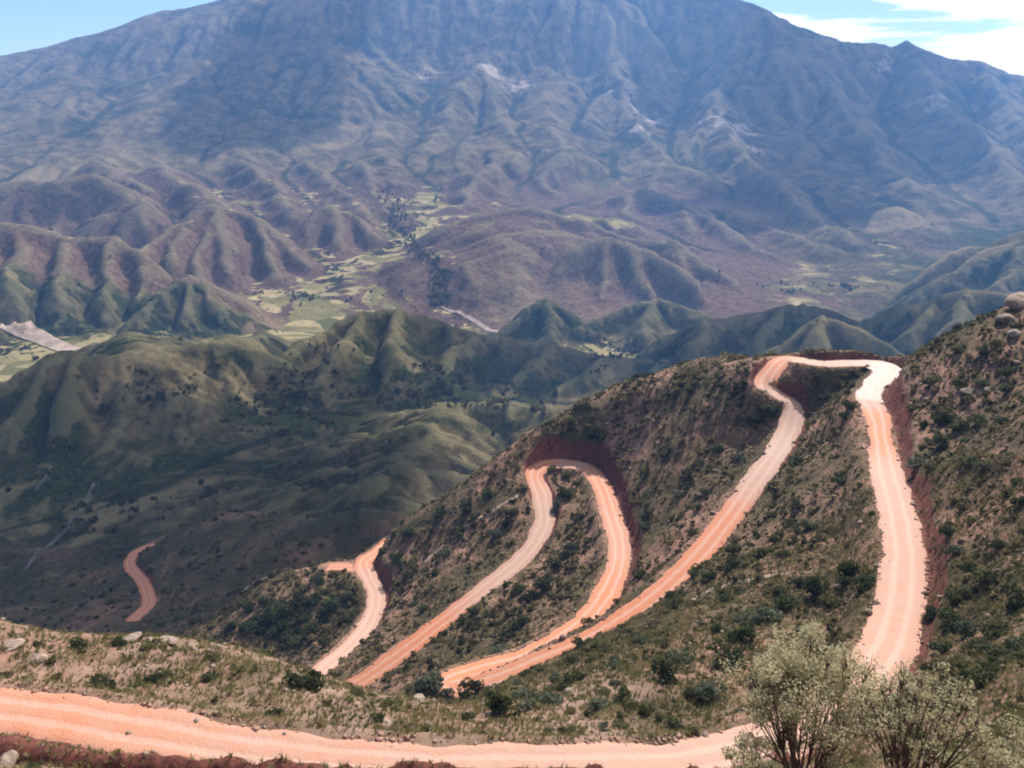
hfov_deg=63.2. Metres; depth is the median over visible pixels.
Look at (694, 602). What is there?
shrub
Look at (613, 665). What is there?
shrub
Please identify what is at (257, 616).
shrub
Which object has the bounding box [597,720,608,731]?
shrub
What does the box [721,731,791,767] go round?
tall bush
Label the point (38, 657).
boulder
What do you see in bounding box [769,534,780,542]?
shrub
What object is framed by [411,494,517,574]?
footpath
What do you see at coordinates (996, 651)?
shrub
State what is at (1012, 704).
shrub
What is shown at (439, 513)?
shrub
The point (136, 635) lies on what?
boulder
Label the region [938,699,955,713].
shrub
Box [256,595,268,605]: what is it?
shrub
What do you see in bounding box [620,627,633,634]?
shrub
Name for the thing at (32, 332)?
river
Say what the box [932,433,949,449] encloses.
shrub
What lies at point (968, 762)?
tall bush
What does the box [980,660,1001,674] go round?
shrub
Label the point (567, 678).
shrub
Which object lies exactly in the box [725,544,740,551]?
shrub
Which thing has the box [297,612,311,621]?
shrub
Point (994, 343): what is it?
shrub
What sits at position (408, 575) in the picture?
shrub
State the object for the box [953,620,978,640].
shrub
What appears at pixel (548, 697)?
shrub
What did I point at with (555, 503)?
shrub
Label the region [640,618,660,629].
shrub
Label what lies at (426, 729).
shrub
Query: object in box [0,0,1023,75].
sky
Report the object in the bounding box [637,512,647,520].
shrub
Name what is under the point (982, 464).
shrub
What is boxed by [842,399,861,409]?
shrub
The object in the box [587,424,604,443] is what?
shrub
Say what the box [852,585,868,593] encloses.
shrub
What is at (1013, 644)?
shrub
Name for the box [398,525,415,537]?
shrub
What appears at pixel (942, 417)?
shrub
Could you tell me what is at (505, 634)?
shrub
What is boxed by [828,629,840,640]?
shrub
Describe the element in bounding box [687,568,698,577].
shrub
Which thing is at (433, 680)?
shrub
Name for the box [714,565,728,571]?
shrub
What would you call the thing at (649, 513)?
shrub
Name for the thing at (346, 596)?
shrub
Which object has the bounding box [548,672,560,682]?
shrub
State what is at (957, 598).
shrub
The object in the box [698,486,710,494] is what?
shrub
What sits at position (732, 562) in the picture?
shrub
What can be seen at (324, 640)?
shrub
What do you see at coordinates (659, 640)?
shrub
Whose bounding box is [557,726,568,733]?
shrub
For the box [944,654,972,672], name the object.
shrub
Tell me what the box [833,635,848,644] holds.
shrub
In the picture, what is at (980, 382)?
shrub
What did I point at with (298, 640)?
shrub
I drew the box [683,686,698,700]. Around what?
shrub
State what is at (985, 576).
shrub
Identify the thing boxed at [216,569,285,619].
footpath
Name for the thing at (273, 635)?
shrub
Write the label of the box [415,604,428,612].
shrub
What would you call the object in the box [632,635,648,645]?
shrub
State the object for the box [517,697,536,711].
shrub
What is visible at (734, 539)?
shrub
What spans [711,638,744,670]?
shrub
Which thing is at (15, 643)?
boulder
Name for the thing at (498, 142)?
mountain
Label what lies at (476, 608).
shrub
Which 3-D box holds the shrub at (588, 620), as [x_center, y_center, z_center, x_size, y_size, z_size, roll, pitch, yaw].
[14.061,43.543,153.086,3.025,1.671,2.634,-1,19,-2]
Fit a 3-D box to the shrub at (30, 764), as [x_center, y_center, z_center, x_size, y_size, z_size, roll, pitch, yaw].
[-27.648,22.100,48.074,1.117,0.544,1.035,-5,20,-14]
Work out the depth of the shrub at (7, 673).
66.94 m
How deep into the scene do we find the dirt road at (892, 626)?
104.36 m
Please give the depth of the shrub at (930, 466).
131.50 m
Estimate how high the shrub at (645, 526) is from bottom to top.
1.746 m
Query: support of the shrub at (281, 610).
on the hillside
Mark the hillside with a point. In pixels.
(380, 524)
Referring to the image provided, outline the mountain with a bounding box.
[0,0,1023,336]
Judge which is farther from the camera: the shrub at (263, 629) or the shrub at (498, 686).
the shrub at (263, 629)
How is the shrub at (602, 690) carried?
on the hillside
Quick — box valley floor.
[0,245,1023,601]
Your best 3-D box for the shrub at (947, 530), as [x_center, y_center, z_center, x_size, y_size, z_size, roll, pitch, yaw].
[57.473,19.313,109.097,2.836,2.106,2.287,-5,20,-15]
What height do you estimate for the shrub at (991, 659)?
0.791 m
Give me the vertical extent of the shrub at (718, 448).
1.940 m
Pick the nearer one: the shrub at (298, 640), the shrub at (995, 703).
the shrub at (995, 703)
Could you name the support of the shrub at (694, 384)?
on the hillside
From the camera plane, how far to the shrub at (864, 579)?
103.23 m
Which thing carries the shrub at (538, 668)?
on the hillside
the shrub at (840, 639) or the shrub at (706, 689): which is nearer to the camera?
the shrub at (706, 689)
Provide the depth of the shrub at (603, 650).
104.69 m
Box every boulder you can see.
[0,750,18,767]
[3,638,24,651]
[26,653,49,663]
[121,632,141,644]
[159,635,178,644]
[383,717,389,724]
[414,694,424,701]
[564,687,573,692]
[701,731,708,737]
[960,387,973,394]
[994,313,1015,323]
[1004,292,1023,309]
[1006,329,1021,337]
[1012,360,1021,364]
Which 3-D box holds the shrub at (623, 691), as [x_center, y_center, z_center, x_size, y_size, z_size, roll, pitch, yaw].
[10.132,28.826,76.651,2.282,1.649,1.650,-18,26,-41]
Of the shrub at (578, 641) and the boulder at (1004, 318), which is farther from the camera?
the boulder at (1004, 318)
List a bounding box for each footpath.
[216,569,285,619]
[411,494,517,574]
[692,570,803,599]
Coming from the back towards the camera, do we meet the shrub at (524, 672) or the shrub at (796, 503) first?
the shrub at (796, 503)
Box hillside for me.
[0,306,1023,767]
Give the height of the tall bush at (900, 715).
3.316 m
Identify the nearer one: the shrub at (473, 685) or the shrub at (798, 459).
the shrub at (473, 685)
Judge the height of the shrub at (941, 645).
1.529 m
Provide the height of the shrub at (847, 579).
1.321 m
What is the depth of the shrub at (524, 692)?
83.13 m
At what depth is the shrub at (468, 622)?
191.03 m
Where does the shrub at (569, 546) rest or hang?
on the hillside
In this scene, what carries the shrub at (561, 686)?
on the hillside
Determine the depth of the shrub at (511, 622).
181.43 m
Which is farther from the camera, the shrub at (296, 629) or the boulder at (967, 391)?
the shrub at (296, 629)
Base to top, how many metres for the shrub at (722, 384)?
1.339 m
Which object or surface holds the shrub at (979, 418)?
on the hillside
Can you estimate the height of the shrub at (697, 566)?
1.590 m
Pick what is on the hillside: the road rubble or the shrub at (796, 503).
the shrub at (796, 503)
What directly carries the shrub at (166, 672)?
on the hillside
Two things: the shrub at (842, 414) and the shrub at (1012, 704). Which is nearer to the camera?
the shrub at (1012, 704)
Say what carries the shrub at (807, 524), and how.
on the hillside
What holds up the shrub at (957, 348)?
on the hillside
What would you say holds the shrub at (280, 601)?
on the hillside
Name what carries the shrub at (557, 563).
on the hillside
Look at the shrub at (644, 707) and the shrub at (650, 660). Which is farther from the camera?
the shrub at (650, 660)
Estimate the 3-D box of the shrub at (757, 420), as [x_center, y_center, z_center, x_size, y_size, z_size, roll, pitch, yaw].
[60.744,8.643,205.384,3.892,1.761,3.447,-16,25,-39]
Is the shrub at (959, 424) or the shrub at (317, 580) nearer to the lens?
the shrub at (959, 424)
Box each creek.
[24,482,94,568]
[35,464,57,490]
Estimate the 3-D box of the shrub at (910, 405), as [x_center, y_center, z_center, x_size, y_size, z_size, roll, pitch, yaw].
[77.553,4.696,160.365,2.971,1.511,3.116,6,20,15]
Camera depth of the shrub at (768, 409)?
204.49 m
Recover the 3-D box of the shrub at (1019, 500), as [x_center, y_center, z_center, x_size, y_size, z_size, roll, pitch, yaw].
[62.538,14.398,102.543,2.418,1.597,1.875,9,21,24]
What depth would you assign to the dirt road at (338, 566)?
270.17 m
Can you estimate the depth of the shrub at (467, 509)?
245.29 m
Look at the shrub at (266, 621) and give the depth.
250.61 m
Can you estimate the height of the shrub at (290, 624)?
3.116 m
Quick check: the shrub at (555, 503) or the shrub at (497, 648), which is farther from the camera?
the shrub at (555, 503)
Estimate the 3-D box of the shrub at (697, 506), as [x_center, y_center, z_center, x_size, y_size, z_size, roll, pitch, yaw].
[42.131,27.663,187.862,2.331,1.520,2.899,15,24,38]
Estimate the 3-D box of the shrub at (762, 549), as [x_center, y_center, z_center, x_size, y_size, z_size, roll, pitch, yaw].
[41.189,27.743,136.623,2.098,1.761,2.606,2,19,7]
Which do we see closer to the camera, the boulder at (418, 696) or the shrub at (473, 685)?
the boulder at (418, 696)
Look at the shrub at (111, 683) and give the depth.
67.43 m
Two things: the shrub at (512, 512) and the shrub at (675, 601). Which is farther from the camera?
the shrub at (512, 512)
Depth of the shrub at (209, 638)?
84.21 m
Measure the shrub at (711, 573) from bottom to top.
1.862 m
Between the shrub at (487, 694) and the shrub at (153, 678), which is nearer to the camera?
the shrub at (153, 678)
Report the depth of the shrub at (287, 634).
242.68 m
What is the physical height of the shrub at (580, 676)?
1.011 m
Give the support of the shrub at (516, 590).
on the hillside
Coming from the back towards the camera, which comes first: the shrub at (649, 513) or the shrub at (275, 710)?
the shrub at (649, 513)
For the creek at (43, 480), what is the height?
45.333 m
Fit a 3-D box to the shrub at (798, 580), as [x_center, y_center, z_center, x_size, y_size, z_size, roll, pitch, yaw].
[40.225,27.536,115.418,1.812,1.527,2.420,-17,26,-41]
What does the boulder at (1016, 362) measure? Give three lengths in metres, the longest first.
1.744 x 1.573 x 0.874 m
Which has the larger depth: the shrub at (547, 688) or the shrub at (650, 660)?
the shrub at (650, 660)
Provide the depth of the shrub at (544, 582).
193.52 m
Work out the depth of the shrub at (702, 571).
140.46 m
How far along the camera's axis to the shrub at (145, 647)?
75.99 m
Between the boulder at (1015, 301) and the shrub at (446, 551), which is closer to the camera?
the boulder at (1015, 301)
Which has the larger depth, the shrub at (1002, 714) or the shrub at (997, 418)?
the shrub at (997, 418)
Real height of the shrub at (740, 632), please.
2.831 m
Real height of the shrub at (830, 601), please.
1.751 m
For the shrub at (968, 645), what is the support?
on the hillside
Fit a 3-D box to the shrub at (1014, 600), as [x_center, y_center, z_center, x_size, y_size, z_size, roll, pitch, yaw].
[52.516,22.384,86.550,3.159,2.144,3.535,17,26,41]
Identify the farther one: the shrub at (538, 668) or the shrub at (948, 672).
the shrub at (538, 668)
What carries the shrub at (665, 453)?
on the hillside
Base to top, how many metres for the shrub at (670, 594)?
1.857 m
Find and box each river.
[0,320,79,350]
[441,306,498,332]
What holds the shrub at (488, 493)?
on the hillside
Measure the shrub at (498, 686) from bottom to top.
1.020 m
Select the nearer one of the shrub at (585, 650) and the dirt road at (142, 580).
the shrub at (585, 650)
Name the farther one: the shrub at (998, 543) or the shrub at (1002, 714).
the shrub at (998, 543)
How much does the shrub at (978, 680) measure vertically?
1.046 m
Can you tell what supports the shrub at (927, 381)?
on the hillside
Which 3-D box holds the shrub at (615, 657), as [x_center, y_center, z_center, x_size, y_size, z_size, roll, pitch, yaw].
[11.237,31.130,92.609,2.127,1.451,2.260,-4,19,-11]
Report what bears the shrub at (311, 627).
on the hillside
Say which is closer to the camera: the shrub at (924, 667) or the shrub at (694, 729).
the shrub at (694, 729)
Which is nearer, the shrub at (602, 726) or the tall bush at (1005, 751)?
the tall bush at (1005, 751)
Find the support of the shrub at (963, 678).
on the hillside
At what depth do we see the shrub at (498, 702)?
68.83 m
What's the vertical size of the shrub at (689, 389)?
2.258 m
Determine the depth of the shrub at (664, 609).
130.72 m
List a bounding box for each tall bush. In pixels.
[715,617,902,767]
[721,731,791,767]
[845,657,996,767]
[916,751,989,767]
[963,713,1023,767]
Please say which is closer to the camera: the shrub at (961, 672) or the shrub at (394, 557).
the shrub at (961, 672)
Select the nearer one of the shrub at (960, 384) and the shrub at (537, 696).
the shrub at (537, 696)
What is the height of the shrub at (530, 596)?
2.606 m
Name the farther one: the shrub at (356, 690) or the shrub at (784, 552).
the shrub at (784, 552)
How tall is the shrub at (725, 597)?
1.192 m
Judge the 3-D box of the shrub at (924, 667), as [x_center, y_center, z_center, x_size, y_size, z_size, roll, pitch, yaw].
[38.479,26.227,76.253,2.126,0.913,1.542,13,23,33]
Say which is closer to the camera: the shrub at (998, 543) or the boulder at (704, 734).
the boulder at (704, 734)
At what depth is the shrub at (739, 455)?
197.88 m
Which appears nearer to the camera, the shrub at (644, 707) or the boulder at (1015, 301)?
the shrub at (644, 707)
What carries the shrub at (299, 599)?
on the hillside
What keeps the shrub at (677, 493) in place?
on the hillside
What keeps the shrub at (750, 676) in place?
on the hillside
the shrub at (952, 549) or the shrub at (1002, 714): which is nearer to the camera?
the shrub at (1002, 714)
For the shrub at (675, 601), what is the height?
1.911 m
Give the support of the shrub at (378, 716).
on the hillside
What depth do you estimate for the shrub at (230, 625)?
254.38 m
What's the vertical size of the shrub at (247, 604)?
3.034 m
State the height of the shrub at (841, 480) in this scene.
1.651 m
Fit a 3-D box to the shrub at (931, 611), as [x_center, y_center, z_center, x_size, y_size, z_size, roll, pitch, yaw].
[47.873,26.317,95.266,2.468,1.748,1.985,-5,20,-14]
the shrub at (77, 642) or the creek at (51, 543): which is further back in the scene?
the creek at (51, 543)
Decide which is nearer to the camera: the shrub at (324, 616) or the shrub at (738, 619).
the shrub at (738, 619)
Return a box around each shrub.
[0,669,13,677]
[25,759,44,767]
[61,635,91,651]
[89,674,117,690]
[111,635,127,646]
[139,642,153,650]
[144,671,165,683]
[162,669,174,677]
[200,669,222,682]
[203,650,219,661]
[204,637,217,642]
[217,619,239,632]
[238,614,262,633]
[242,600,255,612]
[246,618,260,629]
[251,614,263,620]
[254,623,268,633]
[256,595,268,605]
[259,616,270,625]
[260,605,276,618]
[264,601,295,623]
[264,706,284,717]
[265,625,280,636]
[266,597,276,603]
[267,629,282,638]
[271,597,286,604]
[279,617,297,630]
[280,629,298,641]
[281,668,324,692]
[287,635,306,645]
[288,593,322,606]
[291,626,302,635]
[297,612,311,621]
[301,622,317,637]
[308,575,324,585]
[317,635,331,648]
[318,606,327,613]
[318,614,328,623]
[323,597,341,609]
[336,619,345,626]
[340,608,355,621]
[341,591,354,601]
[351,686,365,696]
[368,712,384,723]
[381,697,393,706]
[388,552,403,563]
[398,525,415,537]
[402,572,413,579]
[413,670,444,695]
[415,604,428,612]
[420,723,434,732]
[433,508,445,519]
[438,548,453,556]
[439,687,454,700]
[457,676,484,699]
[459,501,471,513]
[460,712,475,721]
[464,619,476,627]
[470,604,481,613]
[480,489,492,498]
[483,689,495,697]
[485,693,522,718]
[489,527,501,538]
[489,643,509,654]
[491,683,504,689]
[499,630,513,638]
[500,520,512,527]
[504,507,518,515]
[508,619,522,629]
[509,582,524,596]
[511,679,522,685]
[511,687,530,698]
[516,614,530,625]
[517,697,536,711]
[518,668,532,676]
[521,588,541,601]
[530,691,540,701]
[532,574,555,590]
[534,663,545,672]
[539,690,562,705]
[540,685,551,693]
[547,557,566,568]
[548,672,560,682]
[550,500,560,512]
[554,671,576,689]
[556,681,571,690]
[557,486,576,498]
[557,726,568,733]
[558,551,569,558]
[562,653,580,665]
[565,542,577,552]
[567,723,583,734]
[571,636,591,647]
[572,670,586,681]
[578,646,592,652]
[580,617,593,624]
[586,697,615,711]
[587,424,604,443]
[587,656,599,663]
[593,638,609,647]
[595,646,608,652]
[595,686,609,695]
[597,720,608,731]
[603,654,621,664]
[606,659,622,670]
[608,679,622,687]
[612,685,631,704]
[613,719,630,729]
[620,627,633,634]
[622,696,638,710]
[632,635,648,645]
[635,568,644,579]
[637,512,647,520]
[638,699,654,714]
[640,509,652,520]
[640,521,649,530]
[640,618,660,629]
[643,574,651,581]
[647,654,663,664]
[650,657,678,685]
[653,637,666,643]
[654,713,665,721]
[655,607,668,616]
[657,450,669,457]
[662,597,683,608]
[663,646,696,665]
[663,716,686,730]
[664,590,678,601]
[671,489,682,497]
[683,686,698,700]
[684,386,692,392]
[684,724,699,736]
[687,380,699,386]
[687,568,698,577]
[690,563,703,570]
[690,599,702,606]
[693,503,703,510]
[694,679,728,704]
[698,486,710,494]
[699,569,712,577]
[701,570,716,579]
[710,623,723,632]
[711,444,724,451]
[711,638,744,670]
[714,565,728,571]
[716,382,727,388]
[719,593,735,602]
[721,556,741,572]
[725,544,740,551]
[725,620,756,642]
[727,536,741,543]
[729,586,745,595]
[731,614,743,622]
[733,452,745,461]
[738,412,753,421]
[742,605,783,623]
[749,574,763,584]
[749,668,763,685]
[751,416,764,423]
[756,547,768,557]
[757,404,780,414]
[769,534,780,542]
[772,586,787,596]
[773,593,797,611]
[779,549,789,556]
[780,518,794,527]
[787,456,802,466]
[791,499,805,510]
[793,576,805,587]
[795,622,812,631]
[799,518,818,529]
[803,575,830,597]
[816,594,840,607]
[820,641,834,652]
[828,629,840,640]
[830,475,847,484]
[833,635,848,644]
[836,559,857,578]
[837,411,848,419]
[841,575,853,582]
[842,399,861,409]
[850,572,876,589]
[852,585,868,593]
[857,759,868,767]
[905,404,917,410]
[906,456,925,469]
[911,728,928,740]
[918,372,939,384]
[920,605,938,621]
[920,662,933,672]
[923,461,938,470]
[928,639,953,652]
[929,406,961,426]
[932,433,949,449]
[937,605,963,620]
[938,523,955,535]
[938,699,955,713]
[939,544,964,555]
[939,667,955,677]
[940,613,968,632]
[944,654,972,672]
[947,585,975,603]
[948,674,970,684]
[950,345,964,354]
[951,418,970,428]
[952,378,967,390]
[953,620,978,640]
[956,455,978,466]
[958,670,970,677]
[960,436,973,442]
[960,640,978,649]
[962,560,976,572]
[966,414,986,425]
[968,667,999,688]
[969,636,992,653]
[971,568,997,583]
[972,378,988,385]
[972,461,990,468]
[975,346,990,354]
[976,616,1011,640]
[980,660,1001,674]
[982,338,1001,348]
[984,538,1008,547]
[985,655,1002,666]
[987,644,1005,658]
[989,736,1016,749]
[991,701,1002,710]
[993,416,1009,424]
[994,366,1017,375]
[996,381,1015,392]
[998,712,1017,722]
[1002,637,1023,650]
[1002,648,1012,657]
[1002,655,1012,663]
[1002,699,1023,709]
[1003,584,1023,611]
[1006,635,1023,643]
[1009,495,1023,505]
[1010,477,1022,486]
[1010,651,1023,660]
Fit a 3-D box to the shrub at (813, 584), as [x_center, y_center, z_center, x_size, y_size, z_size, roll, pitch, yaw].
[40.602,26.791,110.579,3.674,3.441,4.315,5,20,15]
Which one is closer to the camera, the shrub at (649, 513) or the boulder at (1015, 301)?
the boulder at (1015, 301)
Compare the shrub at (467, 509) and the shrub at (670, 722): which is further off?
the shrub at (467, 509)
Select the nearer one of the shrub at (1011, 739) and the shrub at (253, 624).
the shrub at (1011, 739)
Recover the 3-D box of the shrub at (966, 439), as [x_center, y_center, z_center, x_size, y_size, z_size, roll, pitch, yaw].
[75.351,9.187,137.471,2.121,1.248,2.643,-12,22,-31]
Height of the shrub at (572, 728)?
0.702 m
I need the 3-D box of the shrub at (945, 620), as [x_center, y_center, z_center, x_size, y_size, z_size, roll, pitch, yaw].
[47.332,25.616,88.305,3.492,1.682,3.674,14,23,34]
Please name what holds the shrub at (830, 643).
on the hillside
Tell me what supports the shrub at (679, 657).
on the hillside
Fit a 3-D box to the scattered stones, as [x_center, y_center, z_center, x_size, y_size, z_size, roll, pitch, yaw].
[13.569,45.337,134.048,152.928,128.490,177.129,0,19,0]
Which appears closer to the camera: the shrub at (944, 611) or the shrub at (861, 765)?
the shrub at (861, 765)
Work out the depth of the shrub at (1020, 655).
58.74 m
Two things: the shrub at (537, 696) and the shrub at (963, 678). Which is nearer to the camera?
the shrub at (963, 678)
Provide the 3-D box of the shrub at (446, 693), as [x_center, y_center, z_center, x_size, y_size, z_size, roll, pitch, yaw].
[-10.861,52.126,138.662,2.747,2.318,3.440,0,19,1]
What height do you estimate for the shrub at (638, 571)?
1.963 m
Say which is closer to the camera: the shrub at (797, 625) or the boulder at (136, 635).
the boulder at (136, 635)
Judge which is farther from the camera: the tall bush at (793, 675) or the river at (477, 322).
the river at (477, 322)
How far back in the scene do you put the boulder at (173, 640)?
78.82 m
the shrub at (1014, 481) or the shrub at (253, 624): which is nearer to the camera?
the shrub at (1014, 481)
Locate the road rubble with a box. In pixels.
[0,356,935,761]
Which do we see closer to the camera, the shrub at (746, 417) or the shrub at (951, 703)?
the shrub at (951, 703)
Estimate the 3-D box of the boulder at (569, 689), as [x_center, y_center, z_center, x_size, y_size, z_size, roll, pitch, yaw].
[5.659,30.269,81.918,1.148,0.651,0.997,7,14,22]
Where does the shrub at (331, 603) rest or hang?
on the hillside
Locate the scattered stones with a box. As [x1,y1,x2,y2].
[0,346,1023,767]
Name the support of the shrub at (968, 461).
on the hillside
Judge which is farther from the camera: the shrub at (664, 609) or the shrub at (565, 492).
the shrub at (565, 492)
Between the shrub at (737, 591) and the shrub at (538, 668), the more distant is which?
the shrub at (737, 591)
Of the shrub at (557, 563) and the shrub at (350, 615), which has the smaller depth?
the shrub at (557, 563)
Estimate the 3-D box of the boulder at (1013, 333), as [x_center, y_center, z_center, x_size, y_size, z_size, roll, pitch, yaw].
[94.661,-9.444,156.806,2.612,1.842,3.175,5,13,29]
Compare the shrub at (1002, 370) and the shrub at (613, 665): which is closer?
the shrub at (613, 665)
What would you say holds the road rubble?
on the dirt road at (892, 626)
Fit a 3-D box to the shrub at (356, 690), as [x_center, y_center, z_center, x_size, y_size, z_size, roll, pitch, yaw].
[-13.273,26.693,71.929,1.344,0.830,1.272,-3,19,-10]
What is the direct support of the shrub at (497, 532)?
on the hillside
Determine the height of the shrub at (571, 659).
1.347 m
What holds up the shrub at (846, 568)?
on the hillside
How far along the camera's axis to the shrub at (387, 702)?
69.11 m
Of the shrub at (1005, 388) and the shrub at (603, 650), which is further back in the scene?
the shrub at (1005, 388)
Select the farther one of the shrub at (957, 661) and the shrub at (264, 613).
the shrub at (264, 613)
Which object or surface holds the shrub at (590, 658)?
on the hillside
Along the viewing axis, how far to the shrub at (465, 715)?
66.51 m
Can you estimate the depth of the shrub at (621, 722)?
69.06 m
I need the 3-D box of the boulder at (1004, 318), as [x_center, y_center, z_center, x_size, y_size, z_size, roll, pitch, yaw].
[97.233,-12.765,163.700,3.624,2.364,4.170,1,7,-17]
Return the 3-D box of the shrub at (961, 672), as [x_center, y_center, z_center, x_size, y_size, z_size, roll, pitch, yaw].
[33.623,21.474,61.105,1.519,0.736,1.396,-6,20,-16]
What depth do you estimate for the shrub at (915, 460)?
138.49 m
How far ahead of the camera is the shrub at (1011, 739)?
31.33 m
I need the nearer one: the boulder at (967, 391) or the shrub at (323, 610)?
the boulder at (967, 391)
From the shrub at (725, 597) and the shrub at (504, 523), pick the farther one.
the shrub at (504, 523)
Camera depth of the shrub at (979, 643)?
76.97 m
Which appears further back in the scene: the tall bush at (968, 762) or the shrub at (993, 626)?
the shrub at (993, 626)
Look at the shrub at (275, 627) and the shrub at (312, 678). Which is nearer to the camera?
the shrub at (312, 678)
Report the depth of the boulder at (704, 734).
64.53 m
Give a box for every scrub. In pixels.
[0,306,1023,756]
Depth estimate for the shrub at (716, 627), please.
102.18 m
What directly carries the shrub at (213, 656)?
on the hillside
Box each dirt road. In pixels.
[0,356,927,767]
[123,543,156,620]
[325,563,368,571]
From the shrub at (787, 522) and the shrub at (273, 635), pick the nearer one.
the shrub at (787, 522)
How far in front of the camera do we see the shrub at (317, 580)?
261.40 m
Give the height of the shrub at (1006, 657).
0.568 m
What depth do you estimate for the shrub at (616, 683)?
81.46 m
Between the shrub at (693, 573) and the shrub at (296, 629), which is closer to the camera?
the shrub at (693, 573)
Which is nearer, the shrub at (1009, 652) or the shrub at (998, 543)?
the shrub at (1009, 652)
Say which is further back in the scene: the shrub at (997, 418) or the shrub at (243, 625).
the shrub at (243, 625)
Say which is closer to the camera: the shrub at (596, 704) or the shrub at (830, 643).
the shrub at (596, 704)
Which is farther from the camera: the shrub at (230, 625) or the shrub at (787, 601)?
the shrub at (230, 625)
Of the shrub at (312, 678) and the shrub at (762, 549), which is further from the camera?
the shrub at (762, 549)
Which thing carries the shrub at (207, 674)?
on the hillside
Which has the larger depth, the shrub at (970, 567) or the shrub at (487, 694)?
the shrub at (487, 694)
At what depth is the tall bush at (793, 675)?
14.30 m
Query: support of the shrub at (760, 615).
on the hillside
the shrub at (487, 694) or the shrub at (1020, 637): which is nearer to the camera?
the shrub at (1020, 637)
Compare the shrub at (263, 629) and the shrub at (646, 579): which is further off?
the shrub at (263, 629)
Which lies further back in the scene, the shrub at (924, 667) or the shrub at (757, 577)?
the shrub at (757, 577)
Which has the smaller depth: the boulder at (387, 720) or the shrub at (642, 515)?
the boulder at (387, 720)
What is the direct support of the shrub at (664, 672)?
on the hillside
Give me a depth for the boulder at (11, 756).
49.44 m
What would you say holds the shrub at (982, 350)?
on the hillside
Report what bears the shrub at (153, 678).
on the hillside
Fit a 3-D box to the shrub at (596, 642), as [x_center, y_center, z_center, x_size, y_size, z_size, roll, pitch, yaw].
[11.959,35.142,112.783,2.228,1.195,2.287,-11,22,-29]
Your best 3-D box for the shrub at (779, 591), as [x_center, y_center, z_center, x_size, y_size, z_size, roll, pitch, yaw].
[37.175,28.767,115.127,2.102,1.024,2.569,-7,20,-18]
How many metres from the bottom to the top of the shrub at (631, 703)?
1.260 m
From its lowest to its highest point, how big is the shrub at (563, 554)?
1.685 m
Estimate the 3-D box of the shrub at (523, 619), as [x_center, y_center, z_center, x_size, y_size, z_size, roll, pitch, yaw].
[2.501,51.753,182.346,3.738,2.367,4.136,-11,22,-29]
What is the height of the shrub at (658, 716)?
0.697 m
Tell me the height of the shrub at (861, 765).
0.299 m
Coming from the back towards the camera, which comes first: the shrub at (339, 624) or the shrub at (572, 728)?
the shrub at (339, 624)
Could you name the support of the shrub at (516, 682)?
on the hillside
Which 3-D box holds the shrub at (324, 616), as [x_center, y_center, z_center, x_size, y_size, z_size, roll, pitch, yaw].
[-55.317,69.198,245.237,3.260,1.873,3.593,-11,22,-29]
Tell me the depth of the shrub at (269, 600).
258.64 m
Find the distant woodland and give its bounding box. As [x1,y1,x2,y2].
[0,179,1007,536]
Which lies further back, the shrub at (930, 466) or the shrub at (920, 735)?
the shrub at (930, 466)
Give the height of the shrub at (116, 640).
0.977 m
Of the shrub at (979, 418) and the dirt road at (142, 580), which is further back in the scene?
the dirt road at (142, 580)
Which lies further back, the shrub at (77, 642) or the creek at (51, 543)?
the creek at (51, 543)
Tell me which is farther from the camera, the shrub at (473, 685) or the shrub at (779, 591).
the shrub at (473, 685)

